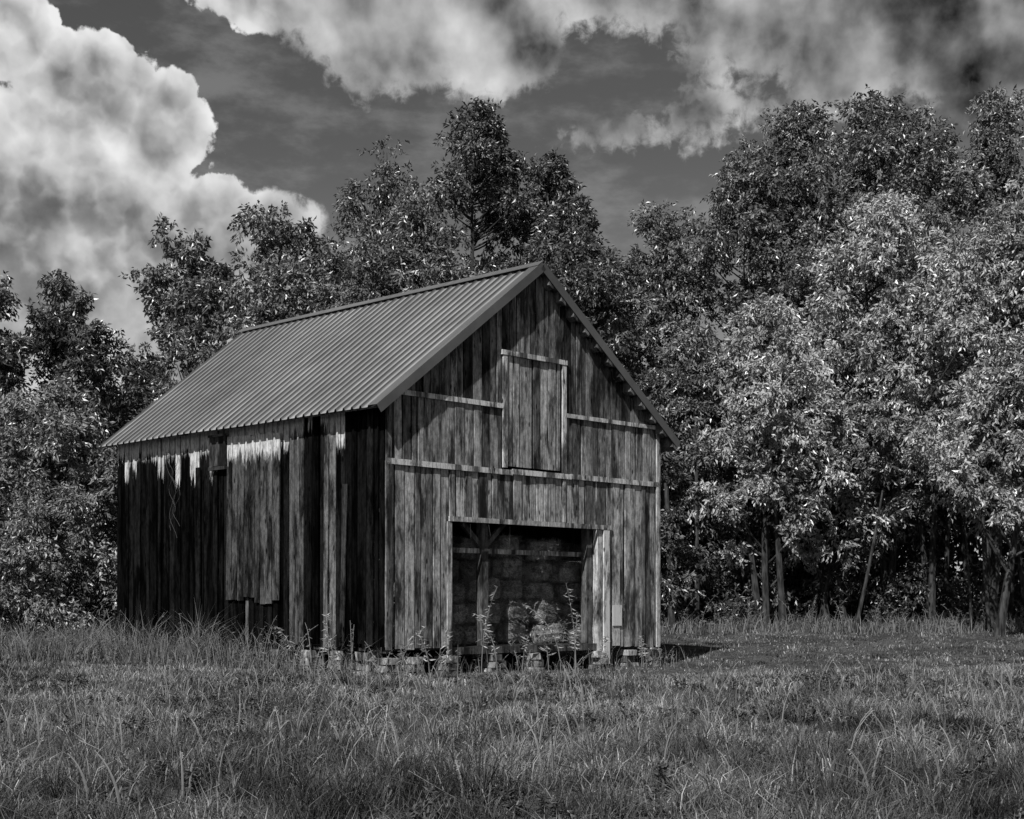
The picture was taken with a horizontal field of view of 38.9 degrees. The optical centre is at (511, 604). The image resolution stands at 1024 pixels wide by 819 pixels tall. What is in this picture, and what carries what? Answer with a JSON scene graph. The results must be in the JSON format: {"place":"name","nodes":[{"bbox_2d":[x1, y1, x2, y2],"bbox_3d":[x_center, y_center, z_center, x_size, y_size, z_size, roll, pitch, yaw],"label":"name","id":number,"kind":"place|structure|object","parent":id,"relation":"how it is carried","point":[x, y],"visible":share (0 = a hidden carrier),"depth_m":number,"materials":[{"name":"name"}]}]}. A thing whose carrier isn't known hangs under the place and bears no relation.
{"place":"outdoors","nodes":[
{"label":"outdoors","id":0,"kind":"place"},
{"bbox_2d":[0,597,1023,818],"bbox_3d":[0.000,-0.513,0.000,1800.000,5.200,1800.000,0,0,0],"label":"ground","id":1,"kind":"structure","parent":0,"point":[979,637],"depth_m":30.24,"materials":[{"name":"grey plant"}]},
{"bbox_2d":[0,270,63,511],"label":"deciduous tree","id":2,"kind":"object","parent":1,"relation":"on","point":[8,299],"visible":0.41,"depth_m":40.68,"materials":[{"name":"grey plant"}]},
{"bbox_2d":[0,449,75,637],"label":"deciduous tree","id":3,"kind":"object","parent":1,"relation":"on","point":[4,531],"visible":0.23,"depth_m":34.52,"materials":[{"name":"grey plant"}]},
{"bbox_2d":[0,480,116,638],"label":"deciduous tree","id":4,"kind":"object","parent":1,"relation":"on","point":[74,557],"visible":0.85,"depth_m":33.84,"materials":[{"name":"grey plant"}]},
{"bbox_2d":[0,373,116,625],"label":"deciduous tree","id":5,"kind":"object","parent":1,"relation":"on","point":[78,454],"visible":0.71,"depth_m":36.18,"materials":[{"name":"grey plant"}]},
{"bbox_2d":[0,268,139,556],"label":"deciduous tree","id":6,"kind":"object","parent":1,"relation":"on","point":[55,339],"visible":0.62,"depth_m":41.56,"materials":[{"name":"grey plant"}]},
{"bbox_2d":[59,351,179,563],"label":"deciduous tree","id":7,"kind":"object","parent":1,"relation":"on","point":[129,380],"visible":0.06,"depth_m":44.26,"materials":[{"name":"grey plant"}]},
{"bbox_2d":[68,374,175,611],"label":"deciduous tree","id":8,"kind":"object","parent":1,"relation":"on","point":[109,534],"visible":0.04,"depth_m":36.68,"materials":[{"name":"grey plant"}]},
{"bbox_2d":[88,212,264,448],"bbox_3d":[-9.219,-5.164,42.176,5.328,12.093,8.034,0,0,-39],"label":"deciduous tree","id":9,"kind":"object","parent":1,"relation":"on","point":[201,283],"visible":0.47,"depth_m":41.30,"materials":[{"name":"grey plant"}]},
{"bbox_2d":[187,246,353,366],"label":"deciduous tree","id":10,"kind":"object","parent":1,"relation":"on","point":[303,293],"visible":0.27,"depth_m":39.15,"materials":[{"name":"grey plant"}]},
{"bbox_2d":[179,200,369,369],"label":"deciduous tree","id":11,"kind":"object","parent":1,"relation":"on","point":[280,235],"visible":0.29,"depth_m":43.22,"materials":[{"name":"grey plant"}]},
{"bbox_2d":[275,627,296,669],"bbox_3d":[-4.084,0.810,26.118,0.540,0.867,0.277,0,0,-18],"label":"goldenrod plant","id":12,"kind":"object","parent":1,"relation":"on","point":[286,636],"visible":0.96,"depth_m":26.15,"materials":[{"name":"grey plant"}]},
{"bbox_2d":[321,613,333,672],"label":"goldenrod plant","id":13,"kind":"object","parent":1,"relation":"on","point":[327,637],"visible":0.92,"depth_m":25.38,"materials":[{"name":"grey plant"}]},
{"bbox_2d":[288,135,455,306],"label":"deciduous tree","id":14,"kind":"object","parent":1,"relation":"on","point":[381,201],"visible":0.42,"depth_m":44.74,"materials":[{"name":"grey plant"}]},
{"bbox_2d":[99,260,679,677],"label":"wooden barn","id":15,"kind":"structure","parent":1,"relation":"on","point":[283,470],"depth_m":27.96,"materials":[{"name":"grey wood"}]},
{"bbox_2d":[314,181,490,311],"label":"deciduous tree","id":16,"kind":"object","parent":1,"relation":"on","point":[413,260],"visible":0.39,"depth_m":41.34,"materials":[{"name":"grey plant"}]},
{"bbox_2d":[395,626,425,669],"bbox_3d":[-1.744,0.845,24.793,0.577,0.948,0.274,0,0,0],"label":"goldenrod plant","id":17,"kind":"object","parent":1,"relation":"on","point":[413,636],"visible":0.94,"depth_m":24.79,"materials":[{"name":"grey plant"}]},
{"bbox_2d":[414,633,435,675],"bbox_3d":[-1.510,0.898,25.009,0.308,0.843,0.331,0,0,-31],"label":"goldenrod plant","id":18,"kind":"object","parent":1,"relation":"on","point":[427,657],"visible":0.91,"depth_m":25.01,"materials":[{"name":"grey plant"}]},
{"bbox_2d":[440,626,452,670],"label":"goldenrod plant","id":19,"kind":"object","parent":1,"relation":"on","point":[446,656],"visible":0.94,"depth_m":25.45,"materials":[{"name":"grey plant"}]},
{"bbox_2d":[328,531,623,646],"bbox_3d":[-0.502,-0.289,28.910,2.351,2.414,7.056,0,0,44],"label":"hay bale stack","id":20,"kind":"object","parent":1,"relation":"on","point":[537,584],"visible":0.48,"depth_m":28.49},
{"bbox_2d":[415,96,545,276],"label":"deciduous tree","id":21,"kind":"object","parent":1,"relation":"on","point":[472,141],"visible":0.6,"depth_m":45.57,"materials":[{"name":"grey plant"}]},
{"bbox_2d":[473,615,498,673],"bbox_3d":[-0.433,0.731,26.188,0.222,1.124,0.720,0,0,-36],"label":"goldenrod plant","id":22,"kind":"object","parent":1,"relation":"on","point":[490,642],"visible":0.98,"depth_m":26.11,"materials":[{"name":"grey plant"}]},
{"bbox_2d":[476,585,496,672],"bbox_3d":[-0.438,0.473,26.142,0.271,1.637,0.458,0,0,27],"label":"goldenrod plant","id":23,"kind":"object","parent":1,"relation":"on","point":[483,641],"visible":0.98,"depth_m":26.08,"materials":[{"name":"grey plant"}]},
{"bbox_2d":[0,557,1021,634],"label":"understorey shrubs","id":24,"kind":"object","parent":1,"relation":"on","point":[919,589],"visible":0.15,"depth_m":43.08,"materials":[{"name":"grey plant"}]},
{"bbox_2d":[0,669,1023,818],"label":"field weeds","id":25,"kind":"object","parent":1,"relation":"on","point":[191,777],"visible":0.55,"depth_m":13.84,"materials":[{"name":"grey plant"}]},
{"bbox_2d":[0,654,1023,813],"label":"seed stalks","id":26,"kind":"object","parent":1,"relation":"on","point":[869,712],"visible":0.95,"depth_m":12.83,"materials":[{"name":"grey plant"}]},
{"bbox_2d":[0,594,1023,678],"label":"weed patch","id":27,"kind":"object","parent":1,"relation":"on","point":[113,644],"visible":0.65,"depth_m":28.75,"materials":[{"name":"grey plant"}]},
{"bbox_2d":[2,307,1023,623],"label":"distant woodland","id":28,"kind":"object","parent":1,"relation":"on","point":[974,545],"visible":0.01,"depth_m":54.34,"materials":[{"name":"black plant"}]},
{"bbox_2d":[521,625,538,673],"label":"goldenrod plant","id":29,"kind":"object","parent":1,"relation":"on","point":[525,651],"visible":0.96,"depth_m":26.35,"materials":[{"name":"grey plant"}]},
{"bbox_2d":[523,603,562,672],"bbox_3d":[0.593,0.647,27.525,0.857,1.343,0.291,0,0,29],"label":"goldenrod plant","id":30,"kind":"object","parent":1,"relation":"on","point":[546,627],"visible":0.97,"depth_m":27.46,"materials":[{"name":"grey plant"}]},
{"bbox_2d":[533,615,556,670],"bbox_3d":[0.617,0.751,26.964,0.449,1.144,0.253,0,0,0],"label":"goldenrod plant","id":31,"kind":"object","parent":1,"relation":"on","point":[543,632],"visible":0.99,"depth_m":26.99,"materials":[{"name":"grey plant"}]},
{"bbox_2d":[491,148,637,355],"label":"deciduous tree","id":32,"kind":"object","parent":1,"relation":"on","point":[561,208],"visible":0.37,"depth_m":45.92,"materials":[{"name":"grey plant"}]},
{"bbox_2d":[566,583,577,671],"bbox_3d":[1.121,0.460,27.381,0.344,1.748,0.252,0,0,-45],"label":"goldenrod plant","id":33,"kind":"object","parent":1,"relation":"on","point":[574,640],"visible":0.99,"depth_m":27.37,"materials":[{"name":"grey plant"}]},
{"bbox_2d":[568,614,580,651],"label":"goldenrod plant","id":34,"kind":"object","parent":1,"relation":"on","point":[576,623],"visible":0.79,"depth_m":27.85,"materials":[{"name":"grey plant"}]},
{"bbox_2d":[517,222,663,376],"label":"deciduous tree","id":35,"kind":"object","parent":1,"relation":"on","point":[588,274],"visible":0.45,"depth_m":43.50,"materials":[{"name":"grey plant"}]},
{"bbox_2d":[595,636,608,660],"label":"goldenrod plant","id":36,"kind":"object","parent":1,"relation":"on","point":[605,638],"visible":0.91,"depth_m":28.39,"materials":[{"name":"grey plant"}]},
{"bbox_2d":[638,635,646,666],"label":"goldenrod plant","id":37,"kind":"object","parent":1,"relation":"on","point":[640,655],"visible":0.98,"depth_m":29.51,"materials":[{"name":"grey plant"}]},
{"bbox_2d":[596,244,691,526],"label":"deciduous tree","id":38,"kind":"object","parent":1,"relation":"on","point":[649,317],"visible":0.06,"depth_m":47.72,"materials":[{"name":"grey plant"}]},
{"bbox_2d":[621,199,740,621],"bbox_3d":[5.337,-6.548,50.169,8.926,14.847,5.897,0,0,-25],"label":"deciduous tree","id":39,"kind":"object","parent":1,"relation":"on","point":[670,259],"visible":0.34,"depth_m":49.20,"materials":[{"name":"grey plant"}]},
{"bbox_2d":[660,451,714,616],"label":"deciduous tree","id":40,"kind":"object","parent":1,"relation":"on","point":[670,465],"visible":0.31,"depth_m":41.41,"materials":[{"name":"grey plant"}]},
{"bbox_2d":[630,323,784,624],"bbox_3d":[5.240,-3.814,43.737,6.909,9.370,4.957,0,0,0],"label":"deciduous tree","id":41,"kind":"object","parent":1,"relation":"on","point":[684,377],"visible":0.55,"depth_m":43.06,"materials":[{"name":"grey plant"}]},
{"bbox_2d":[662,460,797,628],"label":"deciduous tree","id":42,"kind":"object","parent":1,"relation":"on","point":[729,604],"visible":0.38,"depth_m":42.37,"materials":[{"name":"grey plant"}]},
{"bbox_2d":[633,155,860,622],"bbox_3d":[7.865,-6.941,47.525,6.509,15.588,7.896,0,0,-24],"label":"deciduous tree","id":43,"kind":"object","parent":1,"relation":"on","point":[743,179],"visible":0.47,"depth_m":46.96,"materials":[{"name":"grey plant"}]},
{"bbox_2d":[666,292,870,628],"bbox_3d":[7.401,-4.059,41.851,5.869,9.810,5.460,0,0,0],"label":"deciduous tree","id":44,"kind":"object","parent":1,"relation":"on","point":[753,354],"visible":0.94,"depth_m":41.16,"materials":[{"name":"grey plant"}]},
{"bbox_2d":[671,99,912,622],"bbox_3d":[9.586,-8.306,49.466,8.762,18.289,8.148,0,0,0],"label":"deciduous tree","id":45,"kind":"object","parent":1,"relation":"on","point":[795,129],"visible":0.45,"depth_m":48.80,"materials":[{"name":"grey plant"}]},
{"bbox_2d":[710,446,887,620],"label":"deciduous tree","id":46,"kind":"object","parent":1,"relation":"on","point":[793,579],"visible":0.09,"depth_m":45.07,"materials":[{"name":"grey plant"}]},
{"bbox_2d":[732,389,933,626],"bbox_3d":[9.403,-2.716,42.593,5.539,7.222,5.477,0,0,0],"label":"deciduous tree","id":47,"kind":"object","parent":1,"relation":"on","point":[901,507],"visible":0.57,"depth_m":41.59,"materials":[{"name":"grey plant"}]},
{"bbox_2d":[660,413,1023,632],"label":"woodland saplings","id":48,"kind":"object","parent":1,"relation":"on","point":[930,578],"visible":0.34,"depth_m":42.08,"materials":[{"name":"grey plant"}]},
{"bbox_2d":[764,84,977,624],"bbox_3d":[11.917,-8.314,49.054,8.467,18.344,8.775,0,0,0],"label":"deciduous tree","id":49,"kind":"object","parent":1,"relation":"on","point":[879,141],"visible":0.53,"depth_m":47.76,"materials":[{"name":"grey plant"}]},
{"bbox_2d":[724,186,1023,626],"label":"deciduous tree","id":50,"kind":"object","parent":1,"relation":"on","point":[877,246],"visible":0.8,"depth_m":41.88,"materials":[{"name":"grey plant"}]},
{"bbox_2d":[808,457,964,621],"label":"deciduous tree","id":51,"kind":"object","parent":1,"relation":"on","point":[912,555],"visible":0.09,"depth_m":45.70,"materials":[{"name":"grey plant"}]},
{"bbox_2d":[887,175,1023,630],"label":"deciduous tree","id":52,"kind":"object","parent":1,"relation":"on","point":[1003,250],"visible":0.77,"depth_m":40.51,"materials":[{"name":"grey plant"}]},
{"bbox_2d":[889,80,1023,613],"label":"deciduous tree","id":53,"kind":"object","parent":1,"relation":"on","point":[979,187],"visible":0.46,"depth_m":46.34,"materials":[{"name":"grey plant"}]},
{"bbox_2d":[900,332,1023,636],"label":"deciduous tree","id":54,"kind":"object","parent":1,"relation":"on","point":[1008,442],"visible":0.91,"depth_m":38.49,"materials":[{"name":"grey plant"}]},
{"bbox_2d":[963,170,1023,407],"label":"deciduous tree","id":55,"kind":"object","parent":1,"relation":"on","point":[1020,310],"visible":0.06,"depth_m":45.58,"materials":[{"name":"grey plant"}]},
{"bbox_2d":[978,321,1023,411],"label":"deciduous tree","id":56,"kind":"object","parent":1,"relation":"on","point":[1017,330],"visible":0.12,"depth_m":39.15,"materials":[{"name":"grey plant"}]},
{"bbox_2d":[0,599,1023,677],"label":"tall grass","id":57,"kind":"structure","parent":0,"point":[32,651],"depth_m":29.28,"materials":[{"name":"grey plant"}]},
{"bbox_2d":[0,0,1023,596],"label":"sky","id":58,"kind":"structure","parent":0,"point":[116,115],"materials":[{"name":"grey"}]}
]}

